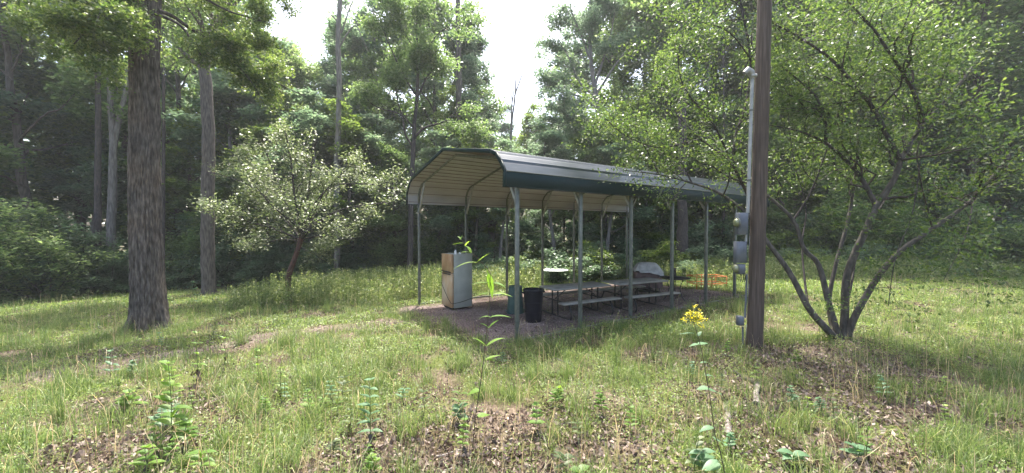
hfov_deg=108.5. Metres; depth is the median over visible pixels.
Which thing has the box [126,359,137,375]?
weed
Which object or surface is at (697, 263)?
understory bush
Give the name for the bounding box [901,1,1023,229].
broadleaf tree
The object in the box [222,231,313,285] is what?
understory bush
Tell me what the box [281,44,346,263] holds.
broadleaf tree
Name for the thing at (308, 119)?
broadleaf tree
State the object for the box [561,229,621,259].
understory bush
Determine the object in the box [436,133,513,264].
broadleaf tree
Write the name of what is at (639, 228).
understory bush
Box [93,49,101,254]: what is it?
woods trunk
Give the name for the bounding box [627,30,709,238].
broadleaf tree
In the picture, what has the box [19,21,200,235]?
broadleaf tree
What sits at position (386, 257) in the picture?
understory bush
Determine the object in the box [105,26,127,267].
forked tree
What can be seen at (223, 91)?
broadleaf tree
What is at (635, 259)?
understory bush
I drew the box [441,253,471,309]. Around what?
refrigerator
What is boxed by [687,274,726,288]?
orange frame
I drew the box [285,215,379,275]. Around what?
understory bush
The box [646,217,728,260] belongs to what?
understory bush
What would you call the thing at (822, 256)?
understory bush
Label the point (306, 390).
weed
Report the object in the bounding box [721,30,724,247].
woods trunk
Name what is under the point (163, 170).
woods trunk
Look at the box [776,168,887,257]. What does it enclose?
understory bush
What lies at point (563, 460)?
weed
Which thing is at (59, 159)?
broadleaf tree
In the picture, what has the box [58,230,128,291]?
understory bush
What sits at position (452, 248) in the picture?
understory bush
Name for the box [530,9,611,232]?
broadleaf tree
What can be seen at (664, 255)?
understory bush
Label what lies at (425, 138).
broadleaf tree
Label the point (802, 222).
understory bush
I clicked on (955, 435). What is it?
tussock grass
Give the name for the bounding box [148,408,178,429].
weed
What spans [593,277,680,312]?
picnic table
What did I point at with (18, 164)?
broadleaf tree
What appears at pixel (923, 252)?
understory bush
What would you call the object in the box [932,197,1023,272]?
understory bush
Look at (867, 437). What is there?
weed
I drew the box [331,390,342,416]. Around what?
weed
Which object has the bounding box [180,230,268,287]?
understory bush
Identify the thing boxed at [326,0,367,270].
dead tree
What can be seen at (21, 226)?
understory bush
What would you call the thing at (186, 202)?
broadleaf tree
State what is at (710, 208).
broadleaf tree
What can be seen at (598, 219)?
understory bush
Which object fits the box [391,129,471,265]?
broadleaf tree
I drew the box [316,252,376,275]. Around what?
understory bush
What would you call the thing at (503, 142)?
broadleaf tree
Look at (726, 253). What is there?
understory bush
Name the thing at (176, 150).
broadleaf tree
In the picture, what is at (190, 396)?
weed
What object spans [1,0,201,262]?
broadleaf tree
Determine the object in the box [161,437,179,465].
weed
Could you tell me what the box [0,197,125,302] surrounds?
understory bush
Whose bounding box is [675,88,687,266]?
woods trunk
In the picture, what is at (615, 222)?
broadleaf tree
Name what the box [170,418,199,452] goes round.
weed
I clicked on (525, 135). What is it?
broadleaf tree
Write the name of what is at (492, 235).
woods trunk
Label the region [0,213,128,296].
understory bush
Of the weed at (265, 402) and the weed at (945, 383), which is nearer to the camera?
the weed at (265, 402)
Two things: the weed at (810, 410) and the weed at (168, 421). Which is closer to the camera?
the weed at (168, 421)
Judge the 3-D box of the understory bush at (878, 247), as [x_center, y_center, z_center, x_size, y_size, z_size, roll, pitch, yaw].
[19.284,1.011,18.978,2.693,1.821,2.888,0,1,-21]
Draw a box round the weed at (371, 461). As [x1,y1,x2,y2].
[363,452,381,472]
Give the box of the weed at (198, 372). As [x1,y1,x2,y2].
[191,329,206,383]
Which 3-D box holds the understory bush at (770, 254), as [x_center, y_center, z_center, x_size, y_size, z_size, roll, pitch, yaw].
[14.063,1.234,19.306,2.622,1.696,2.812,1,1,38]
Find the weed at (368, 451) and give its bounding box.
[361,443,374,470]
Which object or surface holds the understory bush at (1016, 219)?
on the ground at (477, 309)
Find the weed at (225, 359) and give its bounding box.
[219,321,229,367]
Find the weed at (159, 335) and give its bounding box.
[158,332,163,345]
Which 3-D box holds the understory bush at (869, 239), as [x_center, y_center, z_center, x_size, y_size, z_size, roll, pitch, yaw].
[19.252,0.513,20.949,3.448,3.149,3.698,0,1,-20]
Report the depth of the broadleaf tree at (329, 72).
30.98 m
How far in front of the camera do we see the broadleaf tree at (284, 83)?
22.95 m
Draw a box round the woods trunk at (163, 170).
[161,1,165,248]
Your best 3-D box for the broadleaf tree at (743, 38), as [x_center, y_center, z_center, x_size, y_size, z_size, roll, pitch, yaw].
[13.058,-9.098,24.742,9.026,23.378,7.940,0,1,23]
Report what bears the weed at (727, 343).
on the ground at (477, 309)
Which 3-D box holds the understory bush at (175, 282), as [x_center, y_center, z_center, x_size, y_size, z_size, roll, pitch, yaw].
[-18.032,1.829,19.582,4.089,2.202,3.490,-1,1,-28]
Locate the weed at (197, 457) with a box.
[185,449,216,472]
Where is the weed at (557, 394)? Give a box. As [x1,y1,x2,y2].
[547,385,563,404]
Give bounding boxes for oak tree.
[0,0,311,332]
[160,0,303,293]
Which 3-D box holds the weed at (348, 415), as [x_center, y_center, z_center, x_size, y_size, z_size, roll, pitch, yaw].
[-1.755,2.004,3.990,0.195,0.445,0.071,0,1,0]
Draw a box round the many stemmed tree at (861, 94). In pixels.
[561,0,1023,339]
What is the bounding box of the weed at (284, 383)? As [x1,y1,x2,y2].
[279,382,289,406]
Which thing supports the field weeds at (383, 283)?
on the ground at (477, 309)
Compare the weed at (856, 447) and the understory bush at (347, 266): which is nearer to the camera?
the weed at (856, 447)
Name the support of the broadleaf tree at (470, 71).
on the ground at (477, 309)
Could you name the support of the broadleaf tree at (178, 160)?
on the ground at (477, 309)
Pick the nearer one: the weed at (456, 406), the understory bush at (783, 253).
the weed at (456, 406)
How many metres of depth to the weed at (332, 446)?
3.60 m
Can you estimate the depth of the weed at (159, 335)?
7.28 m
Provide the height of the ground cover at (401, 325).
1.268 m
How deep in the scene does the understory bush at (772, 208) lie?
21.49 m
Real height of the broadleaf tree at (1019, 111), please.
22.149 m
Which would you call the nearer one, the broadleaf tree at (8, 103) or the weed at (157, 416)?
the weed at (157, 416)
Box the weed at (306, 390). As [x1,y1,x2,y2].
[300,389,314,416]
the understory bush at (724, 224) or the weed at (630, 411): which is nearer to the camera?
the weed at (630, 411)
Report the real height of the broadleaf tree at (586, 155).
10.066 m
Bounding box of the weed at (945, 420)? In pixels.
[938,404,954,434]
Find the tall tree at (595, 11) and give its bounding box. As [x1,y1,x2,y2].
[525,0,646,233]
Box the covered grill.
[633,262,663,294]
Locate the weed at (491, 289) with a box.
[452,236,511,450]
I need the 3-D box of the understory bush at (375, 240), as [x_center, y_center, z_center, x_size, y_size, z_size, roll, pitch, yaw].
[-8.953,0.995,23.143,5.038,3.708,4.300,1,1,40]
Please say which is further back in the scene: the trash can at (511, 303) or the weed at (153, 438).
the trash can at (511, 303)
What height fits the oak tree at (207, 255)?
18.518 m
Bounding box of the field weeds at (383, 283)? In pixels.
[206,249,1023,310]
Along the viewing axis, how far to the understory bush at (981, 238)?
18.07 m
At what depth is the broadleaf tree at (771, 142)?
22.10 m
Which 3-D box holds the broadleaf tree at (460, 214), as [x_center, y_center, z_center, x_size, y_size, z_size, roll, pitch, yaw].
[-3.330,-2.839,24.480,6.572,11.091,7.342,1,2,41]
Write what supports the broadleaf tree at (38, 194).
on the ground at (477, 309)
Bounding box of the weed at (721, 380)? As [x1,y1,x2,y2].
[715,373,728,397]
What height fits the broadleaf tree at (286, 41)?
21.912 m
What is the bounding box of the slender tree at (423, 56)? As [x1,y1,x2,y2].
[340,0,495,270]
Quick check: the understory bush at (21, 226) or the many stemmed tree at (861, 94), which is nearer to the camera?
the many stemmed tree at (861, 94)
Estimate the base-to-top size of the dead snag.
15.180 m
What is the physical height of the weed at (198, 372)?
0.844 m
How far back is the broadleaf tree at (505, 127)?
42.13 m
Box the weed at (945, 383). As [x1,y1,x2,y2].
[939,376,952,395]
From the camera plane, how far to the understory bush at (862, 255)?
18.51 m
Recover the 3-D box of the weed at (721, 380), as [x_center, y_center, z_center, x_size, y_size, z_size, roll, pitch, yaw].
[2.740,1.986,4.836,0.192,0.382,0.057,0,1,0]
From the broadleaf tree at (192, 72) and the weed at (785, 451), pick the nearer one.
the weed at (785, 451)
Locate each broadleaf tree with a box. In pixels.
[0,0,69,241]
[0,0,119,284]
[0,23,127,242]
[0,34,80,229]
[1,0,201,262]
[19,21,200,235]
[29,116,127,253]
[46,0,245,274]
[117,106,237,278]
[117,144,200,273]
[161,65,295,255]
[165,82,265,249]
[168,0,300,265]
[171,7,217,233]
[189,115,306,260]
[193,99,321,263]
[198,0,312,253]
[234,27,319,268]
[240,86,357,273]
[255,34,323,266]
[277,110,388,242]
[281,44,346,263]
[293,31,371,244]
[298,98,406,252]
[314,0,401,245]
[317,0,431,238]
[326,111,418,255]
[335,46,410,218]
[350,141,446,269]
[369,14,449,235]
[383,0,509,208]
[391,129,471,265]
[394,114,502,251]
[420,0,502,236]
[428,84,480,233]
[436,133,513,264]
[443,28,503,226]
[470,77,500,229]
[470,138,539,263]
[483,102,522,220]
[501,137,535,225]
[512,101,548,240]
[518,114,589,255]
[523,134,550,253]
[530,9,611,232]
[544,122,625,244]
[548,82,585,243]
[549,0,661,231]
[575,110,660,258]
[581,0,698,212]
[589,95,676,258]
[612,115,696,245]
[614,39,689,232]
[618,0,771,231]
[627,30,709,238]
[637,0,791,234]
[637,92,743,241]
[663,3,814,178]
[667,112,747,245]
[695,95,836,241]
[708,0,865,204]
[712,0,874,215]
[719,89,833,239]
[767,113,845,245]
[769,83,908,235]
[782,0,1007,218]
[800,114,916,238]
[817,89,960,227]
[819,0,928,212]
[828,0,1016,225]
[857,0,1023,217]
[865,96,992,223]
[870,112,954,218]
[874,0,1023,216]
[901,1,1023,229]
[915,110,1023,232]
[926,96,1023,226]
[979,13,1023,204]
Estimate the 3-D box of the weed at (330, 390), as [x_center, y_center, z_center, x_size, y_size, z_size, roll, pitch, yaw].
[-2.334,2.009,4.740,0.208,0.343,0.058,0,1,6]
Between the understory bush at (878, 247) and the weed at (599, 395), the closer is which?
the weed at (599, 395)
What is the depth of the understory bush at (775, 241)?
20.33 m
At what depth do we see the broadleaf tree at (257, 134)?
21.01 m
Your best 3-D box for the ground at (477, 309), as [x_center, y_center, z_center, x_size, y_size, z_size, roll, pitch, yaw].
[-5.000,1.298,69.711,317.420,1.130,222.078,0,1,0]
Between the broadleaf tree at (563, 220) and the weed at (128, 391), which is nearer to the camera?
the weed at (128, 391)
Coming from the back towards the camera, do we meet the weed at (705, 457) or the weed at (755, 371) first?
the weed at (755, 371)
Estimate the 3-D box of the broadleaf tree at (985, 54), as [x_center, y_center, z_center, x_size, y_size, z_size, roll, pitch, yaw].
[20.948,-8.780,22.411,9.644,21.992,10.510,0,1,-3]
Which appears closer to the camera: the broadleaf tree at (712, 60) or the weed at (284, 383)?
the weed at (284, 383)
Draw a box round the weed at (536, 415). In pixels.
[527,402,544,431]
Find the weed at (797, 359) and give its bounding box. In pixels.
[791,349,801,363]
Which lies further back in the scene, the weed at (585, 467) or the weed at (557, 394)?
the weed at (557, 394)
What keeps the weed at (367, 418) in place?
on the ground at (477, 309)
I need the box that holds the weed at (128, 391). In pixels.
[115,388,147,409]
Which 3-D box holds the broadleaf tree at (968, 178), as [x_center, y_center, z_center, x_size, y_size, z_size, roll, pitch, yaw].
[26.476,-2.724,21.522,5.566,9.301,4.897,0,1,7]
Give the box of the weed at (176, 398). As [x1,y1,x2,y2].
[171,392,183,402]
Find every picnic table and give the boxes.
[539,281,621,319]
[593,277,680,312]
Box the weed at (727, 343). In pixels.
[722,341,730,354]
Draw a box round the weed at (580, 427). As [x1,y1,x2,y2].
[569,422,583,440]
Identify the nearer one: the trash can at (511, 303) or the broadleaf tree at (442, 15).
the trash can at (511, 303)
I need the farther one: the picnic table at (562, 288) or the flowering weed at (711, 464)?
the picnic table at (562, 288)
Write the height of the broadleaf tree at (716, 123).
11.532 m
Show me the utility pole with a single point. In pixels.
(757, 183)
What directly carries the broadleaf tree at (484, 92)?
on the ground at (477, 309)
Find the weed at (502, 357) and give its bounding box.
[497,352,508,363]
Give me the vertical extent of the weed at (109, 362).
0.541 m
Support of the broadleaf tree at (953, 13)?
on the ground at (477, 309)
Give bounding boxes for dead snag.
[499,57,524,224]
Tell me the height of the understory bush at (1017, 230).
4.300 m
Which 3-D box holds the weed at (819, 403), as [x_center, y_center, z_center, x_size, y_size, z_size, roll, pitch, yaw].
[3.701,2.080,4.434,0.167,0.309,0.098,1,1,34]
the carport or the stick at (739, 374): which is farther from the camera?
the carport
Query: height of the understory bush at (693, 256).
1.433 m
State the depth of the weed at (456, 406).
4.18 m
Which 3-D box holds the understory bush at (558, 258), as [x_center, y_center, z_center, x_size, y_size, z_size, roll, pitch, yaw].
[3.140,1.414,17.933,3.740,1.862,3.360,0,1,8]
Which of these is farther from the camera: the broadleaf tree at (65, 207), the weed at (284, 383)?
the broadleaf tree at (65, 207)
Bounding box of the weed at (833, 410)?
[828,397,839,428]
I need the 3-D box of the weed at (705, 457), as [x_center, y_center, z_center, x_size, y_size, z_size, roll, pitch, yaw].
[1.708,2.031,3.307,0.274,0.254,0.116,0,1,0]
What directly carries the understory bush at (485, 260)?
on the ground at (477, 309)
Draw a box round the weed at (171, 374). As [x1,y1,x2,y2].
[167,361,178,388]
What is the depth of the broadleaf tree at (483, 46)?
30.00 m
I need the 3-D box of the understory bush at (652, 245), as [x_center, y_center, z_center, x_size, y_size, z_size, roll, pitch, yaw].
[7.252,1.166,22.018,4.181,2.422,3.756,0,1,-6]
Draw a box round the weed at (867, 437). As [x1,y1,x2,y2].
[856,426,880,464]
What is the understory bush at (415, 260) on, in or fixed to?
on the ground at (477, 309)
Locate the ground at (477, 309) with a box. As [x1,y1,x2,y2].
[0,237,1023,472]
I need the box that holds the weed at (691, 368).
[687,361,695,379]
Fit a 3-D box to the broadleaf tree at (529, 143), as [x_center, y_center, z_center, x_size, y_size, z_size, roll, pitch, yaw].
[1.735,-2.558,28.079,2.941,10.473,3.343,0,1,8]
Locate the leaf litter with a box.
[0,286,1023,472]
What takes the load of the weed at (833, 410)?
on the ground at (477, 309)
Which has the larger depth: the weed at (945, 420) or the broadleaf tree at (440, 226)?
the broadleaf tree at (440, 226)
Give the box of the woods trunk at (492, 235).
[486,208,496,263]
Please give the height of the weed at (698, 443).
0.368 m
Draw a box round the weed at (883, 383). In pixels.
[876,375,891,397]
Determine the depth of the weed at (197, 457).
3.33 m
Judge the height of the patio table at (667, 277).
1.027 m
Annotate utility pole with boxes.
[730,0,771,348]
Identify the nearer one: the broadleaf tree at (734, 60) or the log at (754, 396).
the log at (754, 396)
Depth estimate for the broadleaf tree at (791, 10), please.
23.90 m
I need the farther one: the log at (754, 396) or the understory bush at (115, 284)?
the understory bush at (115, 284)
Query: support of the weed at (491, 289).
on the ground at (477, 309)
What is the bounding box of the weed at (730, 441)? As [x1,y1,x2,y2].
[723,432,736,450]
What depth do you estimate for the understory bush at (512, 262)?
18.12 m
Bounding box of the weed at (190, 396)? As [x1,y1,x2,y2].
[186,384,195,416]
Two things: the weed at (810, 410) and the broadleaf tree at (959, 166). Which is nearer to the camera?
the weed at (810, 410)
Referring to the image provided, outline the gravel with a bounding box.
[65,291,737,370]
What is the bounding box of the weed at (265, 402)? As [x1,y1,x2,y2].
[258,395,274,417]
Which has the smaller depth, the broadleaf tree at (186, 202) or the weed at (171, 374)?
the weed at (171, 374)
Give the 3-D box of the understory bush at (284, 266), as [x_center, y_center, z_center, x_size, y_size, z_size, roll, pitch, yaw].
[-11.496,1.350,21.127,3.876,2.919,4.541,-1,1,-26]
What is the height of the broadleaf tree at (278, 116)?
12.099 m
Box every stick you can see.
[436,447,470,457]
[732,370,753,383]
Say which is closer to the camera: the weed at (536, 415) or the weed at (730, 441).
the weed at (730, 441)
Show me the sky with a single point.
(514, 22)
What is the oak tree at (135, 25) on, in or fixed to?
on the ground at (477, 309)
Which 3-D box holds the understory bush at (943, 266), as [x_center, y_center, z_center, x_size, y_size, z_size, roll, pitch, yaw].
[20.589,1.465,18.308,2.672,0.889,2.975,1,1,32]
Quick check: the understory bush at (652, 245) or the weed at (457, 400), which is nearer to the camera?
the weed at (457, 400)
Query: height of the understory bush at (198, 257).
4.310 m
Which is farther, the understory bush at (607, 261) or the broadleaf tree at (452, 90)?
the broadleaf tree at (452, 90)
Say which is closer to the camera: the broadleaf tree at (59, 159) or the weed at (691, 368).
the weed at (691, 368)
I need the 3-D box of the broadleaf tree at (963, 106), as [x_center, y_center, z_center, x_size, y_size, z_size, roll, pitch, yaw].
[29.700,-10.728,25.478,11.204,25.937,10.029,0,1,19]
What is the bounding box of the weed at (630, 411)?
[624,405,638,432]
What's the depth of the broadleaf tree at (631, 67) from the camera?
26.07 m
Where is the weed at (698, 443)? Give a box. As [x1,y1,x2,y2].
[685,436,703,471]
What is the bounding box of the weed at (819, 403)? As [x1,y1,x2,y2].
[814,397,825,412]
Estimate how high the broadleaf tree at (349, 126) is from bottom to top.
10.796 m
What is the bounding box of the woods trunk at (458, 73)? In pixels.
[454,0,461,239]
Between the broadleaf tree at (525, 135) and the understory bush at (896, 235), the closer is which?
the understory bush at (896, 235)
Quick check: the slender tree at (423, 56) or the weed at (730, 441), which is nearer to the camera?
the weed at (730, 441)
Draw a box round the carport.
[406,148,769,341]
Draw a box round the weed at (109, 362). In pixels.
[102,348,118,379]
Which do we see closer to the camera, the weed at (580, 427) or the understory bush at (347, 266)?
the weed at (580, 427)
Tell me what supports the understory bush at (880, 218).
on the ground at (477, 309)
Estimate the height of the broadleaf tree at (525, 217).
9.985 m
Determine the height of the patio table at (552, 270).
0.680 m
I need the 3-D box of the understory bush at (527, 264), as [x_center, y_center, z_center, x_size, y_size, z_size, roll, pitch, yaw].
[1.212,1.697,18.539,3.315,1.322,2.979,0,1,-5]
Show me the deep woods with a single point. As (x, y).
(558, 230)
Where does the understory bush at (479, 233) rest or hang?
on the ground at (477, 309)
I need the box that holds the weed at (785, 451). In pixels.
[777,448,809,464]
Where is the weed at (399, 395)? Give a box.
[396,387,409,403]
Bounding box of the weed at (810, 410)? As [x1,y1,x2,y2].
[802,396,821,418]
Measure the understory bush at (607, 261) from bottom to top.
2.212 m
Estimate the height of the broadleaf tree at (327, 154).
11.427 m
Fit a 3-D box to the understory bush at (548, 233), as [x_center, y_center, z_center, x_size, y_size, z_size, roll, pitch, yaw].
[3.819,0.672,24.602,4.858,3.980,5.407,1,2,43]
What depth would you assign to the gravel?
10.04 m
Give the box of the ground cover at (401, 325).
[0,272,1023,472]
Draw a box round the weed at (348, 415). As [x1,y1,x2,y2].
[340,403,355,431]
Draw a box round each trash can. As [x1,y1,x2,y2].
[505,285,524,313]
[521,287,544,322]
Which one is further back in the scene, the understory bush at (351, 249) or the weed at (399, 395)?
the understory bush at (351, 249)
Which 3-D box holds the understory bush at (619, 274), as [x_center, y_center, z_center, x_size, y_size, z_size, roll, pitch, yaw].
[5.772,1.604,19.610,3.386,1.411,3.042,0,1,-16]
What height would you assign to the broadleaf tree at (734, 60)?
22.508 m
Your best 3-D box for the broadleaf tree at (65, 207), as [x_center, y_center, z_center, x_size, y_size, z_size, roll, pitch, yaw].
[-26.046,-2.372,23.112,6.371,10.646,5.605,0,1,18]
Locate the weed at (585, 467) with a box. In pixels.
[569,464,588,472]
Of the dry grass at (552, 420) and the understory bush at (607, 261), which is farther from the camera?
the understory bush at (607, 261)
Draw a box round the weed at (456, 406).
[452,402,467,423]
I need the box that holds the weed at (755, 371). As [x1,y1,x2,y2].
[749,365,759,381]
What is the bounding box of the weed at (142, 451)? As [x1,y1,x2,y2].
[127,444,166,472]
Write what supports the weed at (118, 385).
on the ground at (477, 309)
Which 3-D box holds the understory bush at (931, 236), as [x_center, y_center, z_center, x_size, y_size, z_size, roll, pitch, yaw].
[21.759,0.163,19.275,4.592,3.702,4.753,0,1,-14]
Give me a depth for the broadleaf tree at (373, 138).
22.97 m
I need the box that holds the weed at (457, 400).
[448,391,470,421]
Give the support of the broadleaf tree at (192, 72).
on the ground at (477, 309)
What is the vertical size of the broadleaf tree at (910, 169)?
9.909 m
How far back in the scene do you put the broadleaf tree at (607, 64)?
29.18 m
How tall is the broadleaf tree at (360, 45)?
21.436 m
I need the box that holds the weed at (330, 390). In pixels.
[325,380,336,401]
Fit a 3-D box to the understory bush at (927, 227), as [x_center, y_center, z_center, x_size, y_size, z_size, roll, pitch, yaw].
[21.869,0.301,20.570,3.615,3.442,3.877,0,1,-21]
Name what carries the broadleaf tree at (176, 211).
on the ground at (477, 309)
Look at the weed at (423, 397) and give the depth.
4.29 m
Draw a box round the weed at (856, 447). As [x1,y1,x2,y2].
[840,441,871,457]
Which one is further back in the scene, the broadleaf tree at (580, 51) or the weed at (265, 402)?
the broadleaf tree at (580, 51)
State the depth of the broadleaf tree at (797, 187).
21.62 m
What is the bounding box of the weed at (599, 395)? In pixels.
[594,390,609,415]
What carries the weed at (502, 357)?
on the ground at (477, 309)
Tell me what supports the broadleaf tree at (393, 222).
on the ground at (477, 309)
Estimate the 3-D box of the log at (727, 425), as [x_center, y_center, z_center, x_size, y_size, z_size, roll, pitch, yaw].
[2.483,2.107,4.259,0.094,0.095,0.782,1,1,30]
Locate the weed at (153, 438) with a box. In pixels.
[146,421,164,457]
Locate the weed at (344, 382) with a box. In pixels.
[334,374,352,402]
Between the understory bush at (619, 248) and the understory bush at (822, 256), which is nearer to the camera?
the understory bush at (822, 256)
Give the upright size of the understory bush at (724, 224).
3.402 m
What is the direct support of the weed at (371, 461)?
on the ground at (477, 309)
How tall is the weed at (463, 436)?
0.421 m
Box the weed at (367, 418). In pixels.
[357,377,382,455]
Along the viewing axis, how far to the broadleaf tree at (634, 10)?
25.39 m
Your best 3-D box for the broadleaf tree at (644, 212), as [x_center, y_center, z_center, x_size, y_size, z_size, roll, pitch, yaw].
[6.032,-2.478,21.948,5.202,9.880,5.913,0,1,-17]
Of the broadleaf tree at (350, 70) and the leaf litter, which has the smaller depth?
the leaf litter
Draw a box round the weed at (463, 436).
[457,417,468,456]
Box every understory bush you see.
[0,196,120,296]
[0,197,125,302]
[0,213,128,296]
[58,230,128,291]
[66,250,177,293]
[105,206,226,282]
[165,250,217,289]
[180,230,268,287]
[185,214,291,281]
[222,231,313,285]
[225,251,286,288]
[276,236,338,279]
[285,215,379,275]
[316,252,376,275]
[341,230,404,269]
[355,202,424,269]
[398,243,430,267]
[399,205,467,270]
[423,219,498,265]
[449,218,514,265]
[462,217,496,249]
[472,256,522,278]
[473,209,549,260]
[498,255,546,281]
[504,230,568,261]
[512,258,568,281]
[524,242,570,263]
[532,216,600,259]
[539,246,616,282]
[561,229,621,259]
[566,239,621,279]
[577,213,648,249]
[590,253,639,278]
[607,253,648,277]
[609,230,653,259]
[611,237,669,262]
[620,200,689,260]
[636,239,691,269]
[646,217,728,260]
[660,259,711,277]
[674,204,749,253]
[682,242,748,275]
[685,252,728,273]
[688,217,769,258]
[742,179,814,252]
[749,212,844,256]
[765,245,807,273]
[766,211,832,255]
[766,247,830,271]
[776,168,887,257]
[787,248,847,270]
[818,220,891,252]
[820,243,897,272]
[843,178,921,248]
[854,202,952,257]
[859,213,955,246]
[862,240,926,267]
[864,243,941,271]
[900,204,1003,267]
[909,258,976,275]
[917,213,1016,266]
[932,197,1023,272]
[965,201,1023,265]
[1000,207,1023,247]
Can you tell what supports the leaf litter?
on the ground at (477, 309)
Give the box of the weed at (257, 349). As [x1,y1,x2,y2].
[252,348,265,387]
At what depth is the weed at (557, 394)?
4.51 m
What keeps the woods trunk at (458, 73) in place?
on the ground at (477, 309)
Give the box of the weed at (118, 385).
[115,378,123,391]
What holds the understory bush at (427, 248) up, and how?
on the ground at (477, 309)
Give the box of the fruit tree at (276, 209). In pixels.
[186,115,412,303]
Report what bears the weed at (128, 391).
on the ground at (477, 309)
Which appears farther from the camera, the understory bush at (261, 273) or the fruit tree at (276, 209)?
the understory bush at (261, 273)
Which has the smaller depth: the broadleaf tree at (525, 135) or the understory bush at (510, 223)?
the understory bush at (510, 223)
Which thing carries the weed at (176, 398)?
on the ground at (477, 309)
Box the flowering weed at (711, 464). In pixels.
[679,305,727,472]
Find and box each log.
[722,402,731,436]
[752,382,759,404]
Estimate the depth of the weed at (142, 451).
3.30 m
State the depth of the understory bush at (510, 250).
24.02 m
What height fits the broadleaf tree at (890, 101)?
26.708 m
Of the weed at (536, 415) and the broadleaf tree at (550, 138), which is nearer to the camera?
the weed at (536, 415)
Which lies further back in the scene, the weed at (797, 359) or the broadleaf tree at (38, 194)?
the broadleaf tree at (38, 194)
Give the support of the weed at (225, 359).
on the ground at (477, 309)
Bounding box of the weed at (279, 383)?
[272,366,288,393]
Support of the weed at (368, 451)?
on the ground at (477, 309)
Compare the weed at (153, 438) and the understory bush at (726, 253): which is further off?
the understory bush at (726, 253)
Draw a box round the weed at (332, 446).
[327,438,342,454]
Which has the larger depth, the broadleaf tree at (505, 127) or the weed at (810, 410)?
the broadleaf tree at (505, 127)
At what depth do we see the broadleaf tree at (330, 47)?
26.90 m
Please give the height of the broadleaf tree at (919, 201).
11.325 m
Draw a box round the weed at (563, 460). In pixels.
[553,451,574,472]
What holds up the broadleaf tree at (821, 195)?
on the ground at (477, 309)
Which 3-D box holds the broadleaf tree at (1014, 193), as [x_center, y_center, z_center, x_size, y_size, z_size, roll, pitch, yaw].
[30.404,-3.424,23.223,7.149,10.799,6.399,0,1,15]
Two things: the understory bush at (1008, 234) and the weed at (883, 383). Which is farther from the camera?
the understory bush at (1008, 234)
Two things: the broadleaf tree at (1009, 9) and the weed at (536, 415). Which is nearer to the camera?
the weed at (536, 415)
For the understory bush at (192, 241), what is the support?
on the ground at (477, 309)
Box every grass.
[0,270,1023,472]
[0,272,1023,472]
[0,288,1023,472]
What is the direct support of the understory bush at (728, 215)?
on the ground at (477, 309)
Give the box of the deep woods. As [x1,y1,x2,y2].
[0,0,1023,260]
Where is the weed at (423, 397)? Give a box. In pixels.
[419,389,429,414]
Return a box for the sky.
[17,0,1023,233]
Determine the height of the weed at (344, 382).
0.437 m
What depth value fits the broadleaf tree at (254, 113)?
22.40 m
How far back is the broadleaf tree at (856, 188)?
21.40 m
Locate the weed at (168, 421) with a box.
[153,359,192,447]
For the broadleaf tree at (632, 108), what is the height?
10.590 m
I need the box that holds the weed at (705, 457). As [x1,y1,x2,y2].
[685,448,714,472]
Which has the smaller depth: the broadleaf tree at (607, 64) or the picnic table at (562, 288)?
the picnic table at (562, 288)
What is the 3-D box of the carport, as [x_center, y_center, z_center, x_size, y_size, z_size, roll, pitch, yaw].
[2.814,-0.019,12.522,11.019,4.642,6.076,-1,1,-33]
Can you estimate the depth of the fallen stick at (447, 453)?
3.62 m
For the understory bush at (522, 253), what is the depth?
24.44 m
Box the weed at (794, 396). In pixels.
[786,385,798,404]
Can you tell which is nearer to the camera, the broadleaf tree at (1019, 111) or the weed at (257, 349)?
the weed at (257, 349)
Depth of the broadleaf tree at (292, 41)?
26.47 m
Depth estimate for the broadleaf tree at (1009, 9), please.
19.83 m
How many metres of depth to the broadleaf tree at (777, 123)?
23.03 m
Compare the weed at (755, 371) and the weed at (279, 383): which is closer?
the weed at (279, 383)
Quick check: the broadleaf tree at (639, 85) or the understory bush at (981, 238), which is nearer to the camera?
the understory bush at (981, 238)
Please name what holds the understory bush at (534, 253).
on the ground at (477, 309)
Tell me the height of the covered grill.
1.155 m
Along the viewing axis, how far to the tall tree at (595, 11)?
24.33 m
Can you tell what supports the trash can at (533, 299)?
on the ground at (477, 309)
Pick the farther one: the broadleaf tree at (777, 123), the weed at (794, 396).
the broadleaf tree at (777, 123)
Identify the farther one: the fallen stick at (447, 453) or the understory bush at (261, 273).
the understory bush at (261, 273)
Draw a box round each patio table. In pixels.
[544,268,568,283]
[659,268,689,301]

